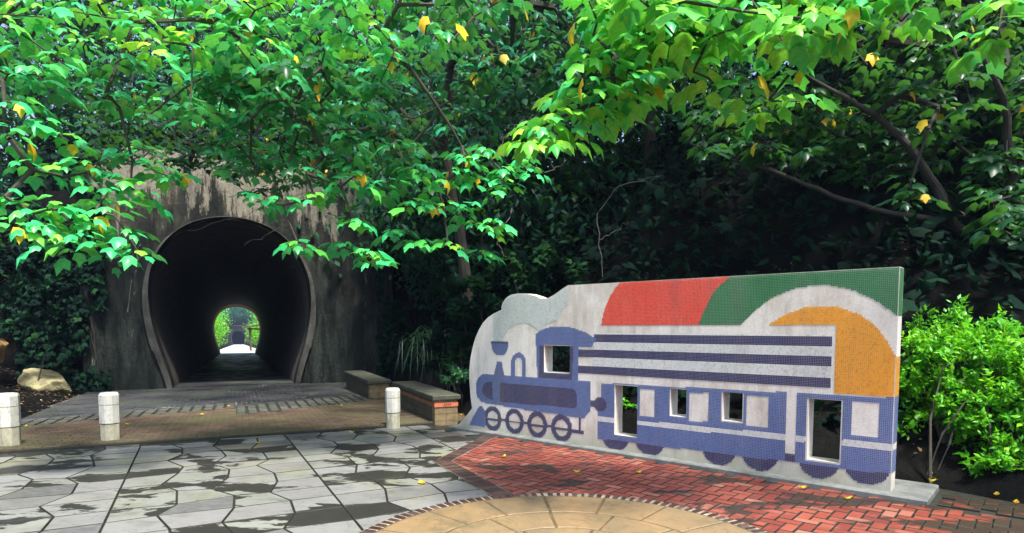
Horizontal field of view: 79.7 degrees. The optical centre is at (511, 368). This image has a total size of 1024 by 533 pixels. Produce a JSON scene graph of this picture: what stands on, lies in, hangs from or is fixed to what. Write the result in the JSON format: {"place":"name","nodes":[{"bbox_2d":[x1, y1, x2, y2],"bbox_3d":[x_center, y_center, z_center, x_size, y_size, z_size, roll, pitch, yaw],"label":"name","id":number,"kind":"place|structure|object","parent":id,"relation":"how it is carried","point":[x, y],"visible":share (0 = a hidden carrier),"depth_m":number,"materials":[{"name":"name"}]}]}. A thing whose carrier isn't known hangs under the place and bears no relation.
{"place":"outdoors","nodes":[
{"label":"outdoors","id":0,"kind":"place"},
{"bbox_2d":[0,382,465,449],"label":"brick road","id":1,"kind":"structure","parent":0,"point":[160,414],"depth_m":11.35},
{"bbox_2d":[0,392,21,445],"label":"bollard","id":2,"kind":"object","parent":1,"relation":"on","point":[10,421],"visible":0.94,"depth_m":8.05,"materials":[{"name":"concrete"}]},
{"bbox_2d":[98,392,119,440],"bbox_3d":[-5.583,0.678,8.515,0.235,0.710,0.235,1,4,18],"label":"bollard","id":3,"kind":"object","parent":1,"relation":"on","point":[109,412],"visible":0.94,"depth_m":8.42,"materials":[{"name":"concrete"}]},
{"bbox_2d":[344,370,390,398],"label":"bench wall","id":4,"kind":"structure","parent":1,"relation":"on","point":[366,384],"depth_m":14.71,"materials":[{"name":"grey concrete"}]},
{"bbox_2d":[392,381,460,425],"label":"bench wall","id":5,"kind":"structure","parent":1,"relation":"on","point":[437,406],"depth_m":10.45,"materials":[{"name":"stone"}]},
{"bbox_2d":[439,362,468,412],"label":"ground plant","id":6,"kind":"object","parent":1,"relation":"on","point":[458,376],"visible":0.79,"depth_m":10.89,"materials":[{"name":"green plant"}]},
{"bbox_2d":[175,353,292,386],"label":"tunnel floor","id":7,"kind":"structure","parent":0,"point":[237,369],"depth_m":25.55,"materials":[{"name":"grey concrete"}]},
{"bbox_2d":[220,345,255,353],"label":"path","id":8,"kind":"structure","parent":0,"point":[237,349],"depth_m":94.19,"materials":[{"name":"grey concrete"}]},
{"bbox_2d":[214,316,231,346],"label":"garden bush","id":9,"kind":"object","parent":8,"relation":"on","point":[218,335],"visible":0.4,"depth_m":74.46,"materials":[{"name":"green plant"}]},
{"bbox_2d":[214,309,234,345],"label":"garden bush","id":10,"kind":"object","parent":8,"relation":"on","point":[223,322],"visible":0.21,"depth_m":85.98,"materials":[{"name":"green plant"}]},
{"bbox_2d":[243,319,258,348],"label":"garden bush","id":11,"kind":"object","parent":8,"relation":"on","point":[254,338],"visible":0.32,"depth_m":87.67,"materials":[{"name":"green plant"}]},
{"bbox_2d":[243,324,258,349],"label":"garden shelter","id":12,"kind":"object","parent":8,"relation":"on","point":[250,339],"visible":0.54,"depth_m":76.86,"materials":[{"name":"brown wood"}]},
{"bbox_2d":[195,383,287,386],"bbox_3d":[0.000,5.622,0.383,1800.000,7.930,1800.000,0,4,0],"label":"ground","id":13,"kind":"structure","parent":0,"point":[232,385],"depth_m":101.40,"materials":[{"name":"grey stone"}]},
{"bbox_2d":[0,425,537,532],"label":"plaza paving","id":14,"kind":"structure","parent":0,"point":[201,483],"depth_m":6.25,"materials":[{"name":"grey stone"}]},
{"bbox_2d":[385,387,399,428],"bbox_3d":[-1.892,0.625,9.737,0.215,0.650,0.215,1,4,18],"label":"bollard","id":15,"kind":"object","parent":14,"relation":"on","point":[392,403],"visible":1,"depth_m":9.65,"materials":[{"name":"concrete"}]},
{"bbox_2d":[0,0,982,325],"label":"sky","id":16,"kind":"structure","parent":0,"point":[3,25],"materials":[{"name":"white"}]},
{"bbox_2d":[0,16,1023,503],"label":"hillside","id":17,"kind":"structure","parent":0,"point":[950,474],"depth_m":9.96,"materials":[{"name":"green plant"}]},
{"bbox_2d":[0,338,8,363],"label":"boulder","id":18,"kind":"object","parent":17,"relation":"on","point":[4,343],"visible":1,"depth_m":14.25,"materials":[{"name":"brown stone"}]},
{"bbox_2d":[0,179,38,329],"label":"hillside tree","id":19,"kind":"object","parent":17,"relation":"on","point":[8,306],"visible":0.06,"depth_m":16.10,"materials":[{"name":"green plant"}]},
{"bbox_2d":[17,368,71,393],"bbox_3d":[-11.454,0.355,15.046,0.990,0.761,1.001,0,4,0],"label":"boulder","id":20,"kind":"object","parent":17,"relation":"on","point":[52,381],"visible":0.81,"depth_m":14.79,"materials":[{"name":"beige stone"}]},
{"bbox_2d":[0,76,88,190],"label":"hillside tree","id":21,"kind":"object","parent":17,"relation":"on","point":[23,141],"visible":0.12,"depth_m":18.94,"materials":[{"name":"green plant"}]},
{"bbox_2d":[0,240,108,380],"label":"broadleaf shrub","id":22,"kind":"object","parent":17,"relation":"on","point":[56,289],"visible":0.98,"depth_m":14.28,"materials":[{"name":"green plant"}]},
{"bbox_2d":[0,1,175,183],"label":"hillside tree","id":23,"kind":"object","parent":17,"relation":"on","point":[39,100],"visible":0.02,"depth_m":24.68,"materials":[{"name":"green plant"}]},
{"bbox_2d":[0,0,271,150],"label":"hillside tree","id":24,"kind":"object","parent":17,"relation":"on","point":[83,32],"visible":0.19,"depth_m":18.91,"materials":[{"name":"green plant"}]},
{"bbox_2d":[70,91,355,198],"bbox_3d":[-7.148,-5.277,14.103,9.130,2.863,5.789,1,4,21],"label":"climbing plant","id":25,"kind":"object","parent":17,"relation":"on","point":[101,141],"visible":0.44,"depth_m":13.96,"materials":[{"name":"green plant"}]},
{"bbox_2d":[75,147,392,390],"bbox_3d":[-18.357,-3.872,41.981,8.600,7.974,51.820,-2,4,-24],"label":"tunnel portal","id":26,"kind":"object","parent":17,"relation":"on","point":[153,326],"visible":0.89,"depth_m":19.42,"materials":[{"name":"concrete"}]},
{"bbox_2d":[4,149,112,391],"bbox_3d":[-12.000,-2.474,16.280,2.236,6.494,0.609,-2,4,-22],"label":"climbing plant","id":27,"kind":"object","parent":26,"relation":"attached to","point":[31,354],"visible":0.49,"depth_m":16.25,"materials":[{"name":"green plant"}]},
{"bbox_2d":[374,187,431,379],"bbox_3d":[-3.552,-2.751,20.051,1.979,6.488,0.631,-2,4,-25],"label":"climbing plant","id":28,"kind":"object","parent":26,"relation":"attached to","point":[399,312],"visible":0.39,"depth_m":19.95,"materials":[{"name":"green plant"}]},
{"bbox_2d":[220,307,247,322],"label":"hillside tree","id":29,"kind":"object","parent":17,"relation":"on","point":[234,314],"visible":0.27,"depth_m":218.12,"materials":[{"name":"green plant"}]},
{"bbox_2d":[215,326,258,344],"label":"tunnel portal","id":30,"kind":"object","parent":17,"relation":"on","point":[237,335],"visible":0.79,"depth_m":217.55,"materials":[{"name":"concrete"}]},
{"bbox_2d":[214,306,259,327],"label":"tunnel portal","id":31,"kind":"object","parent":17,"relation":"on","point":[237,306],"visible":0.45,"depth_m":64.75,"materials":[{"name":"concrete"}]},
{"bbox_2d":[230,307,253,321],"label":"hillside tree","id":32,"kind":"object","parent":17,"relation":"on","point":[242,314],"visible":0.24,"depth_m":219.59,"materials":[{"name":"green plant"}]},
{"bbox_2d":[115,0,378,164],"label":"hillside tree","id":33,"kind":"object","parent":17,"relation":"on","point":[196,33],"visible":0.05,"depth_m":20.24,"materials":[{"name":"green plant"}]},
{"bbox_2d":[247,309,258,344],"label":"garden bush","id":34,"kind":"object","parent":17,"relation":"on","point":[254,323],"visible":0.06,"depth_m":93.57,"materials":[{"name":"green plant"}]},
{"bbox_2d":[0,0,551,278],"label":"broadleaf tree","id":35,"kind":"object","parent":17,"relation":"on","point":[270,74],"visible":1,"depth_m":6.70,"materials":[{"name":"green plant"}]},
{"bbox_2d":[161,0,405,125],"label":"hillside tree","id":36,"kind":"object","parent":17,"relation":"on","point":[278,36],"visible":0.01,"depth_m":27.96,"materials":[{"name":"green plant"}]},
{"bbox_2d":[211,0,475,204],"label":"hillside tree","id":37,"kind":"object","parent":17,"relation":"on","point":[405,53],"visible":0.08,"depth_m":19.64,"materials":[{"name":"green plant"}]},
{"bbox_2d":[296,1,531,188],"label":"hillside tree","id":38,"kind":"object","parent":17,"relation":"on","point":[406,73],"depth_m":24.87,"materials":[{"name":"green plant"}]},
{"bbox_2d":[373,325,464,389],"bbox_3d":[-1.689,-0.271,12.704,2.243,1.395,1.810,-4,5,-43],"label":"grass clump","id":39,"kind":"object","parent":17,"relation":"on","point":[419,350],"visible":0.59,"depth_m":12.56,"materials":[{"name":"green plant"}]},
{"bbox_2d":[302,0,590,368],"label":"broadleaf tree","id":40,"kind":"object","parent":17,"relation":"on","point":[486,77],"visible":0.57,"depth_m":9.86,"materials":[{"name":"green plant"}]},
{"bbox_2d":[419,317,479,392],"bbox_3d":[-1.196,-0.237,12.368,1.376,1.898,1.267,0,4,0],"label":"broadleaf shrub","id":41,"kind":"object","parent":17,"relation":"on","point":[456,340],"visible":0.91,"depth_m":12.15,"materials":[{"name":"green plant"}]},
{"bbox_2d":[290,18,638,300],"bbox_3d":[-1.694,-5.939,20.551,11.609,8.670,11.135,0,4,0],"label":"hillside tree","id":42,"kind":"object","parent":17,"relation":"on","point":[404,222],"visible":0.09,"depth_m":17.44,"materials":[{"name":"green plant"}]},
{"bbox_2d":[358,89,576,321],"bbox_3d":[-0.789,-4.360,18.162,6.626,6.400,6.886,3,5,40],"label":"hillside tree","id":43,"kind":"object","parent":17,"relation":"on","point":[438,257],"visible":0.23,"depth_m":16.91,"materials":[{"name":"green plant"}]},
{"bbox_2d":[433,242,521,349],"bbox_3d":[-0.445,-1.050,11.922,2.002,2.769,2.296,0,4,0],"label":"broadleaf shrub","id":44,"kind":"object","parent":17,"relation":"on","point":[491,297],"visible":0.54,"depth_m":11.51,"materials":[{"name":"green plant"}]},
{"bbox_2d":[0,242,1015,477],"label":"leaf litter","id":45,"kind":"object","parent":17,"relation":"on","point":[919,449],"visible":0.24,"depth_m":13.06,"materials":[{"name":"brown plant"}]},
{"bbox_2d":[347,1,674,288],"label":"hillside tree","id":46,"kind":"object","parent":17,"relation":"on","point":[580,187],"visible":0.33,"depth_m":14.93,"materials":[{"name":"green plant"}]},
{"bbox_2d":[0,18,1023,413],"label":"climbing broadleaf plants","id":47,"kind":"object","parent":17,"relation":"on","point":[692,166],"visible":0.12,"depth_m":10.87,"materials":[{"name":"green plant"}]},
{"bbox_2d":[1,28,1023,443],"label":"hillside undergrowth","id":48,"kind":"object","parent":17,"relation":"on","point":[893,230],"visible":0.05,"depth_m":10.48,"materials":[{"name":"green plant"}]},
{"bbox_2d":[490,237,588,302],"bbox_3d":[0.547,-1.268,11.433,1.757,2.227,2.012,1,4,19],"label":"broadleaf shrub","id":49,"kind":"object","parent":17,"relation":"on","point":[543,278],"visible":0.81,"depth_m":10.98,"materials":[{"name":"green plant"}]},
{"bbox_2d":[464,0,711,161],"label":"hillside tree","id":50,"kind":"object","parent":17,"relation":"on","point":[568,17],"visible":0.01,"depth_m":25.26,"materials":[{"name":"green plant"}]},
{"bbox_2d":[419,0,792,195],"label":"hillside tree","id":51,"kind":"object","parent":17,"relation":"on","point":[623,151],"visible":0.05,"depth_m":16.08,"materials":[{"name":"green plant"}]},
{"bbox_2d":[597,176,656,276],"bbox_3d":[2.248,-2.748,11.852,1.225,1.935,0.197,1,4,9],"label":"dead sapling","id":52,"kind":"object","parent":17,"relation":"on","point":[615,230],"visible":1,"depth_m":11.92,"materials":[{"name":"brown wood"}]},
{"bbox_2d":[623,388,637,408],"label":"broadleaf shrub","id":53,"kind":"object","parent":17,"relation":"on","point":[628,405],"visible":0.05,"depth_m":9.09,"materials":[{"name":"green plant"}]},
{"bbox_2d":[484,0,839,195],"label":"hillside tree","id":54,"kind":"object","parent":17,"relation":"on","point":[649,126],"visible":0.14,"depth_m":14.52,"materials":[{"name":"green plant"}]},
{"bbox_2d":[569,2,935,124],"bbox_3d":[6.838,-11.418,16.924,10.353,8.598,11.299,2,4,29],"label":"hillside tree","id":55,"kind":"object","parent":17,"relation":"on","point":[862,26],"visible":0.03,"depth_m":17.51,"materials":[{"name":"green plant"}]},
{"bbox_2d":[491,0,1023,166],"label":"broadleaf tree","id":56,"kind":"object","parent":17,"relation":"on","point":[689,49],"visible":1,"depth_m":4.44,"materials":[{"name":"green plant"}]},
{"bbox_2d":[591,0,1023,251],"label":"broadleaf tree","id":57,"kind":"object","parent":17,"relation":"on","point":[1006,101],"visible":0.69,"depth_m":8.67,"materials":[{"name":"green plant"}]},
{"bbox_2d":[688,0,1014,95],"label":"hillside tree","id":58,"kind":"object","parent":17,"relation":"on","point":[888,46],"visible":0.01,"depth_m":14.38,"materials":[{"name":"green plant"}]},
{"bbox_2d":[897,398,921,427],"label":"ivy plant","id":59,"kind":"object","parent":17,"relation":"on","point":[918,404],"visible":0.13,"depth_m":6.94,"materials":[{"name":"green plant"}]},
{"bbox_2d":[900,305,974,362],"bbox_3d":[5.457,0.128,7.907,1.565,1.955,1.599,0,4,0],"label":"golden shrub","id":60,"kind":"object","parent":17,"relation":"on","point":[911,326],"visible":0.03,"depth_m":7.75,"materials":[{"name":"green plant"}]},
{"bbox_2d":[897,294,1023,483],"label":"golden shrub","id":61,"kind":"object","parent":17,"relation":"on","point":[915,383],"visible":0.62,"depth_m":6.66,"materials":[{"name":"green plant"}]},
{"bbox_2d":[954,444,979,467],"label":"seedling plant","id":62,"kind":"object","parent":17,"relation":"on","point":[967,461],"visible":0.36,"depth_m":6.24,"materials":[{"name":"green plant"}]},
{"bbox_2d":[922,312,1023,464],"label":"golden shrub","id":63,"kind":"object","parent":17,"relation":"on","point":[1008,417],"visible":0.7,"depth_m":6.25,"materials":[{"name":"green plant"}]},
{"bbox_2d":[962,429,1023,478],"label":"golden shrub","id":64,"kind":"object","parent":17,"relation":"on","point":[1008,462],"visible":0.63,"depth_m":6.02,"materials":[{"name":"green plant"}]},
{"bbox_2d":[32,424,1023,532],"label":"paving bed","id":65,"kind":"object","parent":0,"point":[939,495],"depth_m":5.79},
{"bbox_2d":[0,420,461,453],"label":"kerb","id":66,"kind":"structure","parent":65,"relation":"on","point":[186,439],"depth_m":8.69,"materials":[{"name":"grey concrete"}]},
{"bbox_2d":[448,425,938,505],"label":"concrete plinth","id":67,"kind":"structure","parent":65,"relation":"on","point":[914,493],"depth_m":6.45,"materials":[{"name":"grey concrete"}]},
{"bbox_2d":[458,267,903,491],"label":"mosaic wall","id":68,"kind":"structure","parent":67,"relation":"on","point":[781,352],"depth_m":6.89,"materials":[{"name":"tile"}]},
{"bbox_2d":[374,496,753,532],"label":"round stone paving","id":69,"kind":"structure","parent":0,"point":[554,514],"depth_m":5.08,"materials":[{"name":"beige stone"}]},
{"bbox_2d":[452,436,1023,532],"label":"red brick paving","id":70,"kind":"structure","parent":0,"point":[776,507],"depth_m":5.93,"materials":[{"name":"red brick"}]},
{"bbox_2d":[359,435,768,532],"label":"brick border","id":71,"kind":"object","parent":70,"relation":"on","point":[494,491],"visible":1,"depth_m":5.78,"materials":[{"name":"brown brick"}]},
{"bbox_2d":[937,495,1023,519],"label":"brick paving edge","id":72,"kind":"object","parent":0,"point":[990,505],"visible":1,"depth_m":5.49,"materials":[{"name":"brown brick"}]}
]}

